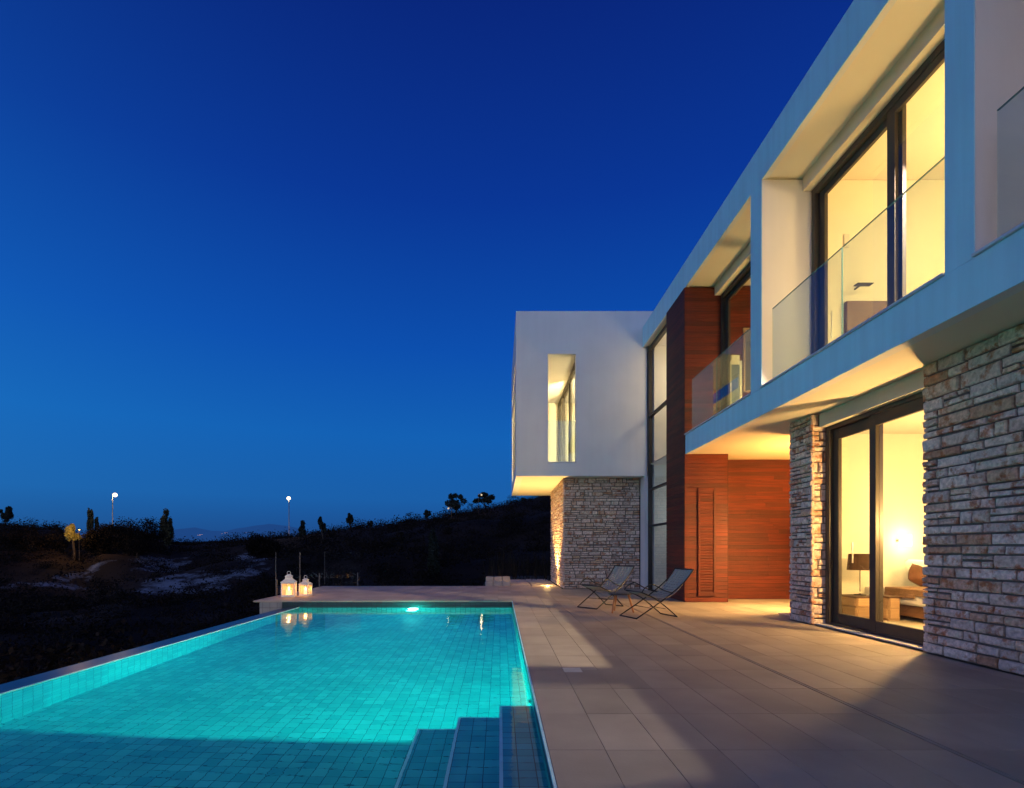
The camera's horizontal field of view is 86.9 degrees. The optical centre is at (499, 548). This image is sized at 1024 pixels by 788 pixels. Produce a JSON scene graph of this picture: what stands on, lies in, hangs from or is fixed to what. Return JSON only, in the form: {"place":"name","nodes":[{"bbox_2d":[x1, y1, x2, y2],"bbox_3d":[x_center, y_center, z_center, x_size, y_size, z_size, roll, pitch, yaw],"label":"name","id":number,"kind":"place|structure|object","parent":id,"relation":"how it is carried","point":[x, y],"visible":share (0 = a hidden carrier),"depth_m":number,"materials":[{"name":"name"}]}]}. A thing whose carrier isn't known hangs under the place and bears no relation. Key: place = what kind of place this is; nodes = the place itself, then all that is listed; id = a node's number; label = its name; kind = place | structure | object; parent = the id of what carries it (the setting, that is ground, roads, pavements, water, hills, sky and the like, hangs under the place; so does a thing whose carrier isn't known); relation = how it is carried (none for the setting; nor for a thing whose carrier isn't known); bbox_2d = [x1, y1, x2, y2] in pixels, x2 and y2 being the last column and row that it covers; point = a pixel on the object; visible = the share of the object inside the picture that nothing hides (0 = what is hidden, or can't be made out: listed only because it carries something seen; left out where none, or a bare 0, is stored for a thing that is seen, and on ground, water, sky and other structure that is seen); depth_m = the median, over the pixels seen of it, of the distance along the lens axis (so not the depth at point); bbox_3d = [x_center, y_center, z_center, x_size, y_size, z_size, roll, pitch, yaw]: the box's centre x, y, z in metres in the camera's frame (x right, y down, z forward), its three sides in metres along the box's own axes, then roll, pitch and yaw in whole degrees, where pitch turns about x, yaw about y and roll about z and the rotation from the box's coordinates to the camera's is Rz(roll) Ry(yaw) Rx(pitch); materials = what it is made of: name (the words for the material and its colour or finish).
{"place":"outdoors","nodes":[
{"label":"outdoors","id":0,"kind":"place"},
{"bbox_2d":[76,524,315,541],"bbox_3d":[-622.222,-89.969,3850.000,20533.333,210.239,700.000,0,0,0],"label":"mountains","id":1,"kind":"structure","parent":0,"point":[195,533],"depth_m":4046.71,"materials":[{"name":"blue"}]},
{"bbox_2d":[0,607,549,787],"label":"pool water","id":2,"kind":"structure","parent":0,"point":[369,697],"depth_m":4.32,"materials":[{"name":"teal liquid"}]},
{"bbox_2d":[0,496,639,680],"bbox_3d":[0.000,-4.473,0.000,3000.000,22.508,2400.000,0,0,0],"label":"hillside ground","id":3,"kind":"structure","parent":0,"point":[96,569],"depth_m":51.86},
{"bbox_2d":[0,506,13,524],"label":"tree","id":4,"kind":"object","parent":3,"relation":"on","point":[8,515],"visible":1,"depth_m":79.79,"materials":[{"name":"green plant"}]},
{"bbox_2d":[0,523,71,551],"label":"thicket","id":5,"kind":"object","parent":3,"relation":"on","point":[23,540],"visible":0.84,"depth_m":60.95,"materials":[{"name":"green plant"}]},
{"bbox_2d":[64,523,80,560],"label":"tree","id":6,"kind":"object","parent":3,"relation":"on","point":[70,533],"visible":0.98,"depth_m":61.79,"materials":[{"name":"yellow plant"}]},
{"bbox_2d":[79,529,79,561],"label":"garden lamp","id":7,"kind":"object","parent":3,"relation":"on","point":[79,545],"visible":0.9,"depth_m":59.99,"materials":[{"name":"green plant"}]},
{"bbox_2d":[86,508,93,531],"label":"cypress","id":8,"kind":"object","parent":3,"relation":"on","point":[90,521],"visible":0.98,"depth_m":77.78,"materials":[{"name":"green plant"}]},
{"bbox_2d":[94,517,98,529],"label":"cypress","id":9,"kind":"object","parent":3,"relation":"on","point":[97,522],"visible":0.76,"depth_m":77.89,"materials":[{"name":"green plant"}]},
{"bbox_2d":[80,523,123,555],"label":"thicket","id":10,"kind":"object","parent":3,"relation":"on","point":[98,539],"visible":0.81,"depth_m":61.88,"materials":[{"name":"green plant"}]},
{"bbox_2d":[112,493,116,523],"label":"street lamp","id":11,"kind":"object","parent":3,"relation":"on","point":[114,494],"visible":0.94,"depth_m":75.95,"materials":[{"name":"grey metal"}]},
{"bbox_2d":[105,516,167,557],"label":"thicket","id":12,"kind":"object","parent":3,"relation":"on","point":[140,542],"visible":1,"depth_m":61.50,"materials":[{"name":"green plant"}]},
{"bbox_2d":[159,508,174,551],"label":"poplar tree","id":13,"kind":"object","parent":3,"relation":"on","point":[168,529],"visible":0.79,"depth_m":69.77,"materials":[{"name":"green plant"}]},
{"bbox_2d":[241,533,285,558],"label":"thicket","id":14,"kind":"object","parent":3,"relation":"on","point":[255,545],"visible":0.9,"depth_m":61.04,"materials":[{"name":"green plant"}]},
{"bbox_2d":[298,520,305,538],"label":"tree","id":15,"kind":"object","parent":3,"relation":"on","point":[301,530],"visible":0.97,"depth_m":73.77,"materials":[{"name":"green plant"}]},
{"bbox_2d":[0,495,639,683],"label":"scrub","id":16,"kind":"object","parent":3,"relation":"on","point":[21,669],"visible":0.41,"depth_m":46.12,"materials":[{"name":"green plant"}]},
{"bbox_2d":[317,516,326,542],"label":"tree","id":17,"kind":"object","parent":3,"relation":"on","point":[322,526],"visible":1,"depth_m":69.86,"materials":[{"name":"green plant"}]},
{"bbox_2d":[346,513,353,523],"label":"tree","id":18,"kind":"object","parent":3,"relation":"on","point":[350,517],"visible":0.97,"depth_m":87.74,"materials":[{"name":"green plant"}]},
{"bbox_2d":[423,509,430,518],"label":"tree","id":19,"kind":"object","parent":3,"relation":"on","point":[426,512],"visible":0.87,"depth_m":87.66,"materials":[{"name":"green plant"}]},
{"bbox_2d":[427,529,439,577],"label":"poplar tree","id":20,"kind":"object","parent":3,"relation":"on","point":[433,553],"visible":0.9,"depth_m":44.72,"materials":[{"name":"green plant"}]},
{"bbox_2d":[445,493,467,510],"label":"tree","id":21,"kind":"object","parent":3,"relation":"on","point":[453,502],"visible":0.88,"depth_m":87.64,"materials":[{"name":"green plant"}]},
{"bbox_2d":[473,492,494,506],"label":"tree","id":22,"kind":"object","parent":3,"relation":"on","point":[487,498],"visible":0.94,"depth_m":87.17,"materials":[{"name":"green plant"}]},
{"bbox_2d":[483,548,553,582],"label":"dry grass","id":23,"kind":"structure","parent":3,"relation":"on","point":[513,568],"depth_m":24.22,"materials":[{"name":"brown plant"}]},
{"bbox_2d":[260,592,1023,676],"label":"terrace base","id":24,"kind":"object","parent":3,"relation":"on","point":[890,643],"visible":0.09,"depth_m":6.60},
{"bbox_2d":[260,603,281,613],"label":"terrace wall tiles","id":25,"kind":"object","parent":24,"relation":"attached to","point":[266,607],"visible":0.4,"depth_m":12.01,"materials":[{"name":"grey tile"}]},
{"bbox_2d":[0,601,556,787],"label":"swimming pool","id":26,"kind":"structure","parent":24,"relation":"in","point":[44,677],"depth_m":7.24,"materials":[{"name":"tile"}]},
{"bbox_2d":[0,0,852,531],"label":"sky","id":27,"kind":"structure","parent":0,"point":[255,255],"materials":[{"name":"blue"}]},
{"bbox_2d":[493,579,555,585],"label":"paving path","id":28,"kind":"structure","parent":0,"point":[528,582],"depth_m":18.18,"materials":[{"name":"stone"}]},
{"bbox_2d":[483,576,639,588],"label":"ground","id":29,"kind":"structure","parent":0,"point":[521,577],"depth_m":23.61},
{"bbox_2d":[485,576,510,586],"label":"stone steps","id":30,"kind":"structure","parent":29,"relation":"on","point":[498,581],"depth_m":17.28,"materials":[{"name":"grey stone"}]},
{"bbox_2d":[253,586,1023,787],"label":"deck","id":31,"kind":"structure","parent":0,"point":[644,701],"depth_m":4.15,"materials":[{"name":"tile"}]},
{"bbox_2d":[280,571,296,596],"bbox_3d":[-5.090,0.840,13.020,0.330,0.615,0.330,0,0,-12],"label":"lantern","id":32,"kind":"object","parent":31,"relation":"on","point":[288,579],"visible":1,"depth_m":12.94,"materials":[{"name":"white metal"}]},
{"bbox_2d":[298,575,312,595],"bbox_3d":[-4.770,0.895,13.250,0.250,0.505,0.250,0,0,8],"label":"lantern","id":33,"kind":"object","parent":31,"relation":"on","point":[305,581],"visible":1,"depth_m":13.19,"materials":[{"name":"white metal"}]},
{"bbox_2d":[276,552,357,595],"bbox_3d":[-4.877,0.614,14.888,1.114,1.068,3.676,0,0,0],"label":"glass fence","id":34,"kind":"object","parent":31,"relation":"on","point":[300,577],"visible":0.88,"depth_m":14.59,"materials":[{"name":"glass"}]},
{"bbox_2d":[563,668,581,671],"bbox_3d":[0.685,1.145,5.115,0.170,0.005,0.170,0,0,0],"label":"skimmer lid","id":35,"kind":"object","parent":31,"relation":"on","point":[572,669],"visible":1,"depth_m":5.08,"materials":[{"name":"grey plastic"}]},
{"bbox_2d":[577,565,634,608],"bbox_3d":[2.127,0.744,10.807,1.152,0.810,0.550,0,0,-38],"label":"deck chair","id":36,"kind":"object","parent":31,"relation":"on","point":[618,578],"visible":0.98,"depth_m":10.93,"materials":[{"name":"grey fabric"}]},
{"bbox_2d":[608,592,633,612],"bbox_3d":[2.187,0.977,9.833,0.444,0.348,0.464,0,0,-8],"label":"side table","id":37,"kind":"object","parent":31,"relation":"on","point":[615,594],"visible":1,"depth_m":9.74,"materials":[{"name":"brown wood"}]},
{"bbox_2d":[619,568,693,618],"bbox_3d":[2.680,0.744,9.243,1.152,0.810,0.550,0,0,-19],"label":"deck chair","id":38,"kind":"object","parent":31,"relation":"on","point":[676,581],"visible":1,"depth_m":9.31,"materials":[{"name":"grey fabric"}]},
{"bbox_2d":[512,0,1023,675],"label":"villa","id":39,"kind":"object","parent":31,"relation":"on","point":[656,446],"visible":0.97,"depth_m":8.21,"materials":[{"name":"paint"}]},
{"bbox_2d":[558,363,574,461],"bbox_3d":[2.285,-3.980,18.000,0.130,3.140,5.200,0,0,0],"label":"loggia window","id":40,"kind":"structure","parent":39,"relation":"in","point":[566,405],"depth_m":18.44,"materials":[{"name":"metal"}]},
{"bbox_2d":[648,325,665,591],"bbox_3d":[4.200,-2.235,14.039,0.110,6.830,2.198,0,0,0],"label":"stair window","id":41,"kind":"structure","parent":39,"relation":"in","point":[651,413],"depth_m":15.06,"materials":[{"name":"metal"}]},
{"bbox_2d":[698,488,715,595],"bbox_3d":[4.455,-0.150,11.633,0.370,2.320,0.033,0,0,0],"label":"louvre door","id":42,"kind":"structure","parent":39,"relation":"in","point":[706,496],"depth_m":11.63,"materials":[{"name":"brown wood"}]},
{"bbox_2d":[721,261,750,409],"bbox_3d":[4.825,-3.935,10.140,0.130,3.070,3.036,0,0,0],"label":"sliding window","id":43,"kind":"structure","parent":39,"relation":"in","point":[745,275],"depth_m":11.46,"materials":[{"name":"metal"}]},
{"bbox_2d":[730,355,741,404],"bbox_3d":[5.045,-3.270,11.585,0.270,1.760,0.070,0,0,0],"label":"inner door","id":44,"kind":"structure","parent":39,"relation":"in","point":[735,363],"depth_m":11.56,"materials":[{"name":"paint"}]},
{"bbox_2d":[743,328,750,392],"bbox_3d":[5.440,-4.050,11.590,0.440,1.380,0.040,0,0,0],"label":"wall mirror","id":45,"kind":"object","parent":39,"relation":"attached to","point":[747,362],"depth_m":11.58,"materials":[{"name":"mirror"}]},
{"bbox_2d":[844,234,848,247],"bbox_3d":[5.320,-4.730,8.289,0.080,0.200,0.018,0,0,0],"label":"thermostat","id":46,"kind":"object","parent":39,"relation":"attached to","point":[846,238],"visible":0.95,"depth_m":8.28,"materials":[{"name":"white plastic"}]},
{"bbox_2d":[842,594,868,617],"bbox_3d":[5.940,0.954,8.975,0.360,0.368,0.490,0,0,0],"label":"nightstand","id":47,"kind":"object","parent":39,"relation":"on","point":[854,605],"visible":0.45,"depth_m":8.77,"materials":[{"name":"brown wood"}]},
{"bbox_2d":[847,554,868,595],"bbox_3d":[6.000,0.425,9.000,0.380,0.690,0.380,0,0,0],"label":"table lamp","id":48,"kind":"object","parent":47,"relation":"on","point":[860,562],"visible":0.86,"depth_m":8.89,"materials":[{"name":"metal"}]},
{"bbox_2d":[854,282,873,289],"bbox_3d":[5.460,-3.982,8.179,0.240,0.035,0.238,0,0,0],"label":"wall reading lamp","id":49,"kind":"object","parent":39,"relation":"attached to","point":[858,284],"visible":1,"depth_m":8.10,"materials":[{"name":"metal"}]},
{"bbox_2d":[844,301,886,333],"bbox_3d":[5.600,-3.085,8.259,0.640,1.390,0.078,0,0,0],"label":"headboard","id":50,"kind":"object","parent":39,"relation":"on","point":[856,313],"visible":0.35,"depth_m":8.22,"materials":[{"name":"beige fabric"}]},
{"bbox_2d":[825,392,924,645],"bbox_3d":[4.997,-0.345,7.115,0.135,2.990,2.140,0,0,0],"label":"sliding door","id":51,"kind":"structure","parent":39,"relation":"in","point":[873,421],"depth_m":7.22,"materials":[{"name":"metal"}]},
{"bbox_2d":[811,38,944,353],"bbox_3d":[4.825,-3.935,6.560,0.130,3.070,3.396,0,0,0],"label":"sliding window","id":52,"kind":"structure","parent":39,"relation":"in","point":[892,118],"depth_m":6.63,"materials":[{"name":"metal"}]},
{"bbox_2d":[883,594,901,620],"bbox_3d":[6.240,0.944,8.750,0.220,0.388,0.440,0,0,0],"label":"nightstand","id":53,"kind":"object","parent":39,"relation":"on","point":[891,607],"visible":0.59,"depth_m":8.55,"materials":[{"name":"brown wood"}]},
{"bbox_2d":[865,586,927,618],"bbox_3d":[7.330,0.845,8.775,1.940,0.450,1.450,0,0,0],"label":"bed","id":54,"kind":"object","parent":39,"relation":"on","point":[912,604],"visible":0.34,"depth_m":8.48,"materials":[{"name":"brown wood"}]},
{"bbox_2d":[905,559,927,581],"bbox_3d":[7.250,0.390,9.240,0.600,0.440,0.180,4,-22,0],"label":"cushion","id":55,"kind":"object","parent":54,"relation":"on","point":[908,563],"visible":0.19,"depth_m":9.23,"materials":[{"name":"white fabric"}]},
{"bbox_2d":[908,563,925,585],"bbox_3d":[7.000,0.450,9.000,0.380,0.340,0.180,28,-22,0],"label":"cushion","id":56,"kind":"object","parent":54,"relation":"on","point":[915,574],"visible":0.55,"depth_m":8.93,"materials":[{"name":"orange fabric"}]},
{"bbox_2d":[897,535,911,545],"bbox_3d":[7.150,-0.150,9.550,0.200,0.200,0.100,0,0,0],"label":"wall light","id":57,"kind":"object","parent":39,"relation":"attached to","point":[904,540],"visible":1,"depth_m":9.50,"materials":[{"name":"metal"}]},
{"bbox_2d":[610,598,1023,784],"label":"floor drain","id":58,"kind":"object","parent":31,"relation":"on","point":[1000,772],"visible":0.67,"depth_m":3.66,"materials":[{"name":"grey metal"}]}
]}

